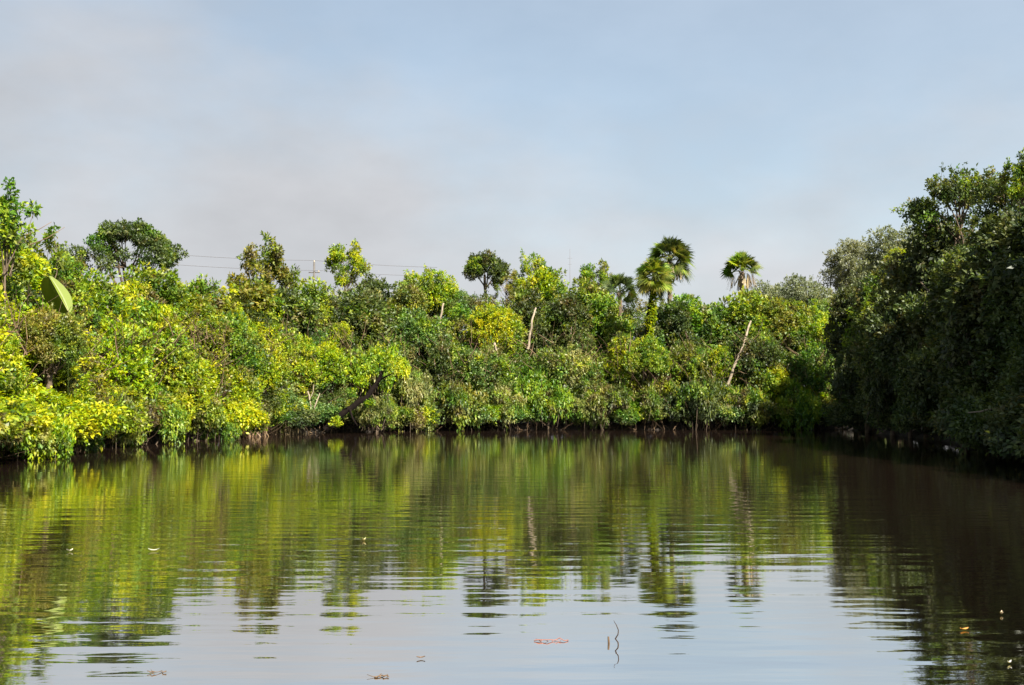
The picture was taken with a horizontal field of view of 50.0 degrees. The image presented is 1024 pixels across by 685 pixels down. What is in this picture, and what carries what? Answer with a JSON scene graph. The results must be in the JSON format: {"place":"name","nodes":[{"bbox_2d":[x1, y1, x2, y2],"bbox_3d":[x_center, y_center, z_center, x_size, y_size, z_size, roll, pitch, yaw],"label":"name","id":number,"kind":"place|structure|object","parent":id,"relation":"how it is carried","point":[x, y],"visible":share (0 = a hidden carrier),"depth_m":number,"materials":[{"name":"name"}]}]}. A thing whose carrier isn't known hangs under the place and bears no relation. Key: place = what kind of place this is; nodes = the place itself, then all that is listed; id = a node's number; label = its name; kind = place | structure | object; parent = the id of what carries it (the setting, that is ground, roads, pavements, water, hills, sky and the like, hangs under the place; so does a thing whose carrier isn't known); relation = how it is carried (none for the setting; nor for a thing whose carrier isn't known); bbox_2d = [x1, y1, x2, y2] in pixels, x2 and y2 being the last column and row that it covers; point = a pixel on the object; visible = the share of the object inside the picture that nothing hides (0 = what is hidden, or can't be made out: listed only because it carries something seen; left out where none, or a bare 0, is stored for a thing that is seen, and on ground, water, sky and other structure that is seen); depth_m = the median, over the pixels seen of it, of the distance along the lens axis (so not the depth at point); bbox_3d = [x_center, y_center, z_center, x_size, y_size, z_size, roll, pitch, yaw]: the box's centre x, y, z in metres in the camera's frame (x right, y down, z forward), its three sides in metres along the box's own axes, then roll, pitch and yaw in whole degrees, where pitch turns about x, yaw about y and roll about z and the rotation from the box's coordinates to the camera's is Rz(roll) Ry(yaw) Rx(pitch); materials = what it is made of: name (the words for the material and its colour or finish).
{"place":"outdoors","nodes":[
{"label":"outdoors","id":0,"kind":"place"},
{"bbox_2d":[0,420,1014,459],"bbox_3d":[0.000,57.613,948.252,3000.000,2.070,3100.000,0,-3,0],"label":"ground","id":1,"kind":"structure","parent":0,"point":[522,426],"depth_m":63.72,"materials":[{"name":"brown soil"}]},
{"bbox_2d":[0,329,30,397],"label":"round bush","id":2,"kind":"object","parent":1,"relation":"on","point":[17,381],"visible":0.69,"depth_m":26.47,"materials":[{"name":"green plant"}]},
{"bbox_2d":[0,176,43,390],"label":"tree","id":3,"kind":"object","parent":1,"relation":"on","point":[9,229],"visible":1,"depth_m":28.98,"materials":[{"name":"green plant"}]},
{"bbox_2d":[0,274,47,357],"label":"tall shrub","id":4,"kind":"object","parent":1,"relation":"on","point":[19,292],"visible":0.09,"depth_m":30.85,"materials":[{"name":"green plant"}]},
{"bbox_2d":[0,240,76,320],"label":"tall shrub","id":5,"kind":"object","parent":1,"relation":"on","point":[23,269],"visible":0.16,"depth_m":32.16,"materials":[{"name":"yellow plant"}]},
{"bbox_2d":[0,387,77,460],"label":"waterside bush","id":6,"kind":"object","parent":1,"relation":"on","point":[54,440],"visible":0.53,"depth_m":27.45,"materials":[{"name":"green plant"}]},
{"bbox_2d":[18,222,71,281],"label":"leafy shoots","id":7,"kind":"object","parent":1,"relation":"on","point":[48,246],"visible":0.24,"depth_m":33.91,"materials":[{"name":"green plant"}]},
{"bbox_2d":[18,302,89,456],"bbox_3d":[-12.314,1.114,29.283,1.889,4.451,1.948,0,-3,-4],"label":"round bush","id":8,"kind":"object","parent":1,"relation":"on","point":[62,332],"visible":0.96,"depth_m":29.02,"materials":[{"name":"green plant"}]},
{"bbox_2d":[41,276,72,453],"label":"broad leaf plant","id":9,"kind":"object","parent":1,"relation":"on","point":[52,287],"visible":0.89,"depth_m":30.63,"materials":[{"name":"green plant"}]},
{"bbox_2d":[48,251,106,386],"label":"tall shrub","id":10,"kind":"object","parent":1,"relation":"on","point":[72,274],"visible":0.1,"depth_m":35.75,"materials":[{"name":"green plant"}]},
{"bbox_2d":[78,267,140,370],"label":"tall shrub","id":11,"kind":"object","parent":1,"relation":"on","point":[109,300],"visible":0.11,"depth_m":39.43,"materials":[{"name":"green plant"}]},
{"bbox_2d":[93,380,153,447],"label":"waterside bush","id":12,"kind":"object","parent":1,"relation":"on","point":[135,439],"visible":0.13,"depth_m":36.08,"materials":[{"name":"green plant"}]},
{"bbox_2d":[91,314,161,401],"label":"round bush","id":13,"kind":"object","parent":1,"relation":"on","point":[141,372],"visible":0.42,"depth_m":37.90,"materials":[{"name":"green plant"}]},
{"bbox_2d":[69,216,188,285],"bbox_3d":[-17.870,-0.894,51.142,5.127,9.901,5.290,0,-3,7],"label":"umbrella tree","id":14,"kind":"object","parent":1,"relation":"on","point":[142,236],"visible":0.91,"depth_m":50.25,"materials":[{"name":"green plant"}]},
{"bbox_2d":[109,387,190,444],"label":"waterside bush","id":15,"kind":"object","parent":1,"relation":"on","point":[175,428],"visible":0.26,"depth_m":39.10,"materials":[{"name":"green plant"}]},
{"bbox_2d":[0,280,304,459],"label":"bare twigs","id":16,"kind":"object","parent":1,"relation":"on","point":[37,376],"visible":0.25,"depth_m":38.76,"materials":[{"name":"plant"}]},
{"bbox_2d":[107,261,203,353],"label":"tall shrub","id":17,"kind":"object","parent":1,"relation":"on","point":[167,290],"visible":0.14,"depth_m":45.56,"materials":[{"name":"green plant"}]},
{"bbox_2d":[0,272,314,459],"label":"thicket","id":18,"kind":"object","parent":1,"relation":"on","point":[90,416],"visible":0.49,"depth_m":35.74,"materials":[{"name":"green plant"}]},
{"bbox_2d":[124,294,194,376],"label":"round bush","id":19,"kind":"object","parent":1,"relation":"on","point":[148,310],"visible":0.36,"depth_m":41.66,"materials":[{"name":"green plant"}]},
{"bbox_2d":[151,345,217,432],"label":"round bush","id":20,"kind":"object","parent":1,"relation":"on","point":[194,368],"visible":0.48,"depth_m":41.31,"materials":[{"name":"green plant"}]},
{"bbox_2d":[167,292,238,407],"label":"tall shrub","id":21,"kind":"object","parent":1,"relation":"on","point":[203,311],"visible":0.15,"depth_m":46.45,"materials":[{"name":"green plant"}]},
{"bbox_2d":[183,392,226,440],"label":"waterside bush","id":22,"kind":"object","parent":1,"relation":"on","point":[219,416],"visible":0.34,"depth_m":42.62,"materials":[{"name":"green plant"}]},
{"bbox_2d":[204,311,272,432],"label":"round bush","id":23,"kind":"object","parent":1,"relation":"on","point":[242,342],"visible":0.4,"depth_m":48.06,"materials":[{"name":"green plant"}]},
{"bbox_2d":[215,274,299,360],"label":"tall shrub","id":24,"kind":"object","parent":1,"relation":"on","point":[252,292],"visible":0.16,"depth_m":56.67,"materials":[{"name":"green plant"}]},
{"bbox_2d":[225,230,307,295],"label":"airy tree","id":25,"kind":"object","parent":1,"relation":"on","point":[286,279],"visible":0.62,"depth_m":65.91,"materials":[{"name":"green plant"}]},
{"bbox_2d":[252,334,293,390],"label":"round bush","id":26,"kind":"object","parent":1,"relation":"on","point":[276,366],"visible":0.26,"depth_m":52.28,"materials":[{"name":"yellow plant"}]},
{"bbox_2d":[268,285,322,345],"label":"tall shrub","id":27,"kind":"object","parent":1,"relation":"on","point":[299,310],"visible":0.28,"depth_m":58.78,"materials":[{"name":"green plant"}]},
{"bbox_2d":[269,327,322,387],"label":"round bush","id":28,"kind":"object","parent":1,"relation":"on","point":[295,345],"visible":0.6,"depth_m":55.17,"materials":[{"name":"green plant"}]},
{"bbox_2d":[294,275,345,331],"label":"tall shrub","id":29,"kind":"object","parent":1,"relation":"on","point":[322,294],"visible":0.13,"depth_m":62.67,"materials":[{"name":"green plant"}]},
{"bbox_2d":[299,334,352,426],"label":"round bush","id":30,"kind":"object","parent":1,"relation":"on","point":[322,361],"visible":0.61,"depth_m":56.79,"materials":[{"name":"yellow plant"}]},
{"bbox_2d":[324,238,372,297],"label":"airy tree","id":31,"kind":"object","parent":1,"relation":"on","point":[357,262],"visible":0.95,"depth_m":69.91,"materials":[{"name":"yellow plant"}]},
{"bbox_2d":[316,286,401,422],"bbox_3d":[-8.798,0.804,63.061,4.868,8.101,6.475,-2,-4,26],"label":"tall shrub","id":32,"kind":"object","parent":1,"relation":"on","point":[358,315],"visible":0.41,"depth_m":62.53,"materials":[{"name":"green plant"}]},
{"bbox_2d":[323,349,405,431],"bbox_3d":[-7.392,2.389,54.935,4.184,4.205,1.632,0,-3,0],"label":"tree","id":33,"kind":"object","parent":1,"relation":"on","point":[336,419],"visible":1,"depth_m":54.98,"materials":[{"name":"green plant"}]},
{"bbox_2d":[353,392,397,432],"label":"waterside bush","id":34,"kind":"object","parent":1,"relation":"on","point":[383,410],"visible":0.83,"depth_m":56.33,"materials":[{"name":"green plant"}]},
{"bbox_2d":[356,273,398,315],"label":"tall shrub","id":35,"kind":"object","parent":1,"relation":"on","point":[372,284],"visible":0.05,"depth_m":67.39,"materials":[{"name":"green plant"}]},
{"bbox_2d":[346,335,411,431],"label":"waterside bush","id":36,"kind":"object","parent":1,"relation":"on","point":[360,357],"visible":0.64,"depth_m":58.46,"materials":[{"name":"green plant"}]},
{"bbox_2d":[382,279,427,347],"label":"tall shrub","id":37,"kind":"object","parent":1,"relation":"on","point":[409,296],"visible":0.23,"depth_m":66.34,"materials":[{"name":"green plant"}]},
{"bbox_2d":[379,402,439,431],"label":"waterside bush","id":38,"kind":"object","parent":1,"relation":"on","point":[411,417],"visible":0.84,"depth_m":59.44,"materials":[{"name":"green plant"}]},
{"bbox_2d":[383,367,436,428],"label":"waterside bush","id":39,"kind":"object","parent":1,"relation":"on","point":[416,389],"visible":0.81,"depth_m":60.08,"materials":[{"name":"green plant"}]},
{"bbox_2d":[389,306,452,366],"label":"round bush","id":40,"kind":"object","parent":1,"relation":"on","point":[414,328],"visible":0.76,"depth_m":63.64,"materials":[{"name":"green plant"}]},
{"bbox_2d":[398,263,458,324],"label":"round bush","id":41,"kind":"object","parent":1,"relation":"on","point":[424,282],"visible":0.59,"depth_m":68.84,"materials":[{"name":"green plant"}]},
{"bbox_2d":[410,339,473,398],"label":"round bush","id":42,"kind":"object","parent":1,"relation":"on","point":[444,360],"visible":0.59,"depth_m":63.06,"materials":[{"name":"green plant"}]},
{"bbox_2d":[428,377,491,430],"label":"waterside bush","id":43,"kind":"object","parent":1,"relation":"on","point":[458,402],"visible":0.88,"depth_m":61.13,"materials":[{"name":"green plant"}]},
{"bbox_2d":[447,336,519,399],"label":"round bush","id":44,"kind":"object","parent":1,"relation":"on","point":[476,366],"visible":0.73,"depth_m":63.19,"materials":[{"name":"green plant"}]},
{"bbox_2d":[461,249,511,302],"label":"round tree","id":45,"kind":"object","parent":1,"relation":"on","point":[478,265],"visible":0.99,"depth_m":71.46,"materials":[{"name":"green plant"}]},
{"bbox_2d":[460,300,528,358],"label":"round bush","id":46,"kind":"object","parent":1,"relation":"on","point":[493,317],"visible":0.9,"depth_m":65.92,"materials":[{"name":"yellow plant"}]},
{"bbox_2d":[468,377,528,430],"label":"waterside bush","id":47,"kind":"object","parent":1,"relation":"on","point":[503,397],"visible":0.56,"depth_m":62.42,"materials":[{"name":"green plant"}]},
{"bbox_2d":[500,282,552,374],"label":"tall shrub","id":48,"kind":"object","parent":1,"relation":"on","point":[517,298],"visible":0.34,"depth_m":68.07,"materials":[{"name":"green plant"}]},
{"bbox_2d":[514,366,575,428],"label":"waterside bush","id":49,"kind":"object","parent":1,"relation":"on","point":[545,391],"visible":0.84,"depth_m":63.27,"materials":[{"name":"green plant"}]},
{"bbox_2d":[516,265,575,321],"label":"tall shrub","id":50,"kind":"object","parent":1,"relation":"on","point":[551,283],"visible":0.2,"depth_m":71.01,"materials":[{"name":"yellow plant"}]},
{"bbox_2d":[263,311,847,434],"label":"bare twigs","id":51,"kind":"object","parent":1,"relation":"on","point":[388,340],"visible":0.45,"depth_m":63.65,"materials":[{"name":"plant"}]},
{"bbox_2d":[264,279,853,432],"bbox_3d":[3.756,0.598,66.099,41.502,9.704,18.003,1,-4,-17],"label":"thicket","id":52,"kind":"object","parent":1,"relation":"on","point":[464,305],"visible":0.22,"depth_m":63.61,"materials":[{"name":"green plant"}]},
{"bbox_2d":[532,338,603,423],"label":"round bush","id":53,"kind":"object","parent":1,"relation":"on","point":[575,373],"visible":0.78,"depth_m":64.06,"materials":[{"name":"green plant"}]},
{"bbox_2d":[537,292,600,359],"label":"tall shrub","id":54,"kind":"object","parent":1,"relation":"on","point":[569,310],"visible":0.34,"depth_m":67.72,"materials":[{"name":"green plant"}]},
{"bbox_2d":[565,388,610,429],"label":"waterside bush","id":55,"kind":"object","parent":1,"relation":"on","point":[578,420],"visible":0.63,"depth_m":63.33,"materials":[{"name":"green plant"}]},
{"bbox_2d":[571,276,610,341],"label":"tall shrub","id":56,"kind":"object","parent":1,"relation":"on","point":[584,295],"visible":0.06,"depth_m":70.57,"materials":[{"name":"green plant"}]},
{"bbox_2d":[580,378,633,429],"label":"waterside bush","id":57,"kind":"object","parent":1,"relation":"on","point":[597,402],"visible":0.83,"depth_m":62.99,"materials":[{"name":"green plant"}]},
{"bbox_2d":[585,291,634,374],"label":"tall shrub","id":58,"kind":"object","parent":1,"relation":"on","point":[604,312],"visible":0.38,"depth_m":68.66,"materials":[{"name":"green plant"}]},
{"bbox_2d":[601,272,639,320],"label":"fan palm","id":59,"kind":"object","parent":1,"relation":"on","point":[618,280],"visible":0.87,"depth_m":71.13,"materials":[{"name":"green plant"}]},
{"bbox_2d":[602,330,639,395],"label":"tall shrub","id":60,"kind":"object","parent":1,"relation":"on","point":[612,355],"visible":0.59,"depth_m":64.93,"materials":[{"name":"green plant"}]},
{"bbox_2d":[621,334,673,425],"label":"round bush","id":61,"kind":"object","parent":1,"relation":"on","point":[654,360],"visible":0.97,"depth_m":64.19,"materials":[{"name":"green plant"}]},
{"bbox_2d":[631,256,675,422],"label":"leaning palm","id":62,"kind":"object","parent":1,"relation":"on","point":[655,286],"visible":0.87,"depth_m":65.15,"materials":[{"name":"green plant"}]},
{"bbox_2d":[631,373,679,427],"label":"waterside bush","id":63,"kind":"object","parent":1,"relation":"on","point":[644,388],"visible":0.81,"depth_m":64.14,"materials":[{"name":"green plant"}]},
{"bbox_2d":[632,297,707,420],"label":"tall shrub","id":64,"kind":"object","parent":1,"relation":"on","point":[672,314],"visible":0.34,"depth_m":67.77,"materials":[{"name":"green plant"}]},
{"bbox_2d":[647,234,695,302],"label":"tall palm","id":65,"kind":"object","parent":1,"relation":"on","point":[682,254],"visible":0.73,"depth_m":72.87,"materials":[{"name":"green plant"}]},
{"bbox_2d":[661,338,719,422],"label":"round bush","id":66,"kind":"object","parent":1,"relation":"on","point":[680,355],"visible":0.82,"depth_m":64.83,"materials":[{"name":"green plant"}]},
{"bbox_2d":[664,293,724,352],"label":"tall shrub","id":67,"kind":"object","parent":1,"relation":"on","point":[694,309],"visible":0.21,"depth_m":68.94,"materials":[{"name":"green plant"}]},
{"bbox_2d":[663,369,737,429],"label":"waterside bush","id":68,"kind":"object","parent":1,"relation":"on","point":[694,395],"visible":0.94,"depth_m":63.08,"materials":[{"name":"green plant"}]},
{"bbox_2d":[692,301,737,352],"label":"tall shrub","id":69,"kind":"object","parent":1,"relation":"on","point":[712,319],"visible":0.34,"depth_m":68.50,"materials":[{"name":"green plant"}]},
{"bbox_2d":[705,345,741,395],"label":"tall shrub","id":70,"kind":"object","parent":1,"relation":"on","point":[720,356],"visible":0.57,"depth_m":64.89,"materials":[{"name":"green plant"}]},
{"bbox_2d":[720,250,764,290],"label":"tall palm","id":71,"kind":"object","parent":1,"relation":"on","point":[742,259],"visible":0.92,"depth_m":75.20,"materials":[{"name":"green plant"}]},
{"bbox_2d":[715,383,773,429],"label":"waterside bush","id":72,"kind":"object","parent":1,"relation":"on","point":[751,400],"visible":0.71,"depth_m":62.86,"materials":[{"name":"green plant"}]},
{"bbox_2d":[710,285,806,364],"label":"round bush","id":73,"kind":"object","parent":1,"relation":"on","point":[743,306],"visible":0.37,"depth_m":68.50,"materials":[{"name":"green plant"}]},
{"bbox_2d":[722,322,797,393],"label":"round bush","id":74,"kind":"object","parent":1,"relation":"on","point":[755,354],"visible":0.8,"depth_m":64.74,"materials":[{"name":"green plant"}]},
{"bbox_2d":[748,357,793,423],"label":"round bush","id":75,"kind":"object","parent":1,"relation":"on","point":[779,382],"visible":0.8,"depth_m":64.13,"materials":[{"name":"green plant"}]},
{"bbox_2d":[750,294,816,352],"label":"round bush","id":76,"kind":"object","parent":1,"relation":"on","point":[785,308],"visible":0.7,"depth_m":67.49,"materials":[{"name":"green plant"}]},
{"bbox_2d":[767,375,825,429],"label":"waterside bush","id":77,"kind":"object","parent":1,"relation":"on","point":[805,406],"visible":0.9,"depth_m":63.36,"materials":[{"name":"green plant"}]},
{"bbox_2d":[771,273,838,311],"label":"distant tree","id":78,"kind":"object","parent":1,"relation":"on","point":[799,290],"visible":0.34,"depth_m":104.15,"materials":[{"name":"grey plant"}]},
{"bbox_2d":[789,343,834,392],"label":"round bush","id":79,"kind":"object","parent":1,"relation":"on","point":[817,365],"visible":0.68,"depth_m":65.80,"materials":[{"name":"green plant"}]},
{"bbox_2d":[789,303,835,375],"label":"round bush","id":80,"kind":"object","parent":1,"relation":"on","point":[817,332],"visible":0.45,"depth_m":67.33,"materials":[{"name":"green plant"}]},
{"bbox_2d":[822,283,858,386],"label":"tall shrub","id":81,"kind":"object","parent":1,"relation":"on","point":[837,315],"visible":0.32,"depth_m":62.26,"materials":[{"name":"green plant"}]},
{"bbox_2d":[817,237,873,293],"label":"pale tree","id":82,"kind":"object","parent":1,"relation":"on","point":[840,271],"visible":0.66,"depth_m":90.80,"materials":[{"name":"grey plant"}]},
{"bbox_2d":[831,351,868,432],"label":"waterside bush","id":83,"kind":"object","parent":1,"relation":"on","point":[844,369],"visible":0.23,"depth_m":56.20,"materials":[{"name":"green plant"}]},
{"bbox_2d":[827,271,887,431],"bbox_3d":[18.800,0.408,57.177,4.683,8.510,4.861,3,-4,-37],"label":"tall shrub","id":84,"kind":"object","parent":1,"relation":"on","point":[861,305],"visible":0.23,"depth_m":57.07,"materials":[{"name":"green plant"}]},
{"bbox_2d":[849,310,895,435],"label":"round bush","id":85,"kind":"object","parent":1,"relation":"on","point":[861,354],"visible":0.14,"depth_m":51.16,"materials":[{"name":"green plant"}]},
{"bbox_2d":[850,249,906,401],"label":"tall shrub","id":86,"kind":"object","parent":1,"relation":"on","point":[882,303],"visible":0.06,"depth_m":51.69,"materials":[{"name":"green plant"}]},
{"bbox_2d":[858,365,912,437],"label":"waterside bush","id":87,"kind":"object","parent":1,"relation":"on","point":[875,391],"visible":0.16,"depth_m":47.69,"materials":[{"name":"green plant"}]},
{"bbox_2d":[846,225,926,288],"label":"pale tree","id":88,"kind":"object","parent":1,"relation":"on","point":[888,243],"visible":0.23,"depth_m":85.29,"materials":[{"name":"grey plant"}]},
{"bbox_2d":[863,283,936,438],"bbox_3d":[17.153,0.838,45.874,4.687,6.745,4.545,-3,-4,40],"label":"round bush","id":89,"kind":"object","parent":1,"relation":"on","point":[886,332],"visible":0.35,"depth_m":45.49,"materials":[{"name":"green plant"}]},
{"bbox_2d":[881,222,958,432],"bbox_3d":[17.976,-0.688,46.934,4.276,9.135,5.688,0,-3,8],"label":"tall shrub","id":90,"kind":"object","parent":1,"relation":"on","point":[915,270],"visible":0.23,"depth_m":46.64,"materials":[{"name":"green plant"}]},
{"bbox_2d":[822,201,1023,462],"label":"thicket","id":91,"kind":"object","parent":1,"relation":"on","point":[1000,428],"visible":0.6,"depth_m":29.61,"materials":[{"name":"green plant"}]},
{"bbox_2d":[895,319,975,444],"bbox_3d":[15.771,1.380,38.298,4.437,4.985,4.395,-3,-4,40],"label":"round bush","id":92,"kind":"object","parent":1,"relation":"on","point":[928,376],"visible":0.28,"depth_m":37.89,"materials":[{"name":"green plant"}]},
{"bbox_2d":[902,248,976,419],"bbox_3d":[16.498,0.020,39.017,5.094,6.852,5.209,-1,-4,21],"label":"tall shrub","id":93,"kind":"object","parent":1,"relation":"on","point":[933,297],"visible":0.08,"depth_m":39.26,"materials":[{"name":"green plant"}]},
{"bbox_2d":[890,162,998,251],"bbox_3d":[18.292,-1.858,45.685,4.545,11.470,3.932,-2,-4,31],"label":"ragged tree","id":94,"kind":"object","parent":1,"relation":"on","point":[927,213],"visible":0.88,"depth_m":45.46,"materials":[{"name":"green plant"}]},
{"bbox_2d":[932,288,1016,386],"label":"round bush","id":95,"kind":"object","parent":1,"relation":"on","point":[956,333],"visible":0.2,"depth_m":31.97,"materials":[{"name":"green plant"}]},
{"bbox_2d":[937,369,1011,454],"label":"waterside bush","id":96,"kind":"object","parent":1,"relation":"on","point":[982,449],"visible":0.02,"depth_m":30.82,"materials":[{"name":"green plant"}]},
{"bbox_2d":[935,208,1023,413],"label":"tall shrub","id":97,"kind":"object","parent":1,"relation":"on","point":[1002,238],"visible":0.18,"depth_m":31.46,"materials":[{"name":"green plant"}]},
{"bbox_2d":[962,165,1023,247],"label":"ragged tree","id":98,"kind":"object","parent":1,"relation":"on","point":[992,197],"visible":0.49,"depth_m":36.36,"materials":[{"name":"green plant"}]},
{"bbox_2d":[996,147,1023,213],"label":"airy tree","id":99,"kind":"object","parent":1,"relation":"on","point":[1015,190],"visible":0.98,"depth_m":33.53,"materials":[{"name":"green plant"}]},
{"bbox_2d":[0,429,1023,684],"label":"water","id":100,"kind":"structure","parent":0,"point":[752,557],"depth_m":9.29,"materials":[{"name":"green liquid"}]},
{"bbox_2d":[0,0,1023,349],"label":"sky","id":101,"kind":"structure","parent":0,"point":[434,133],"materials":[{"name":"blue"}]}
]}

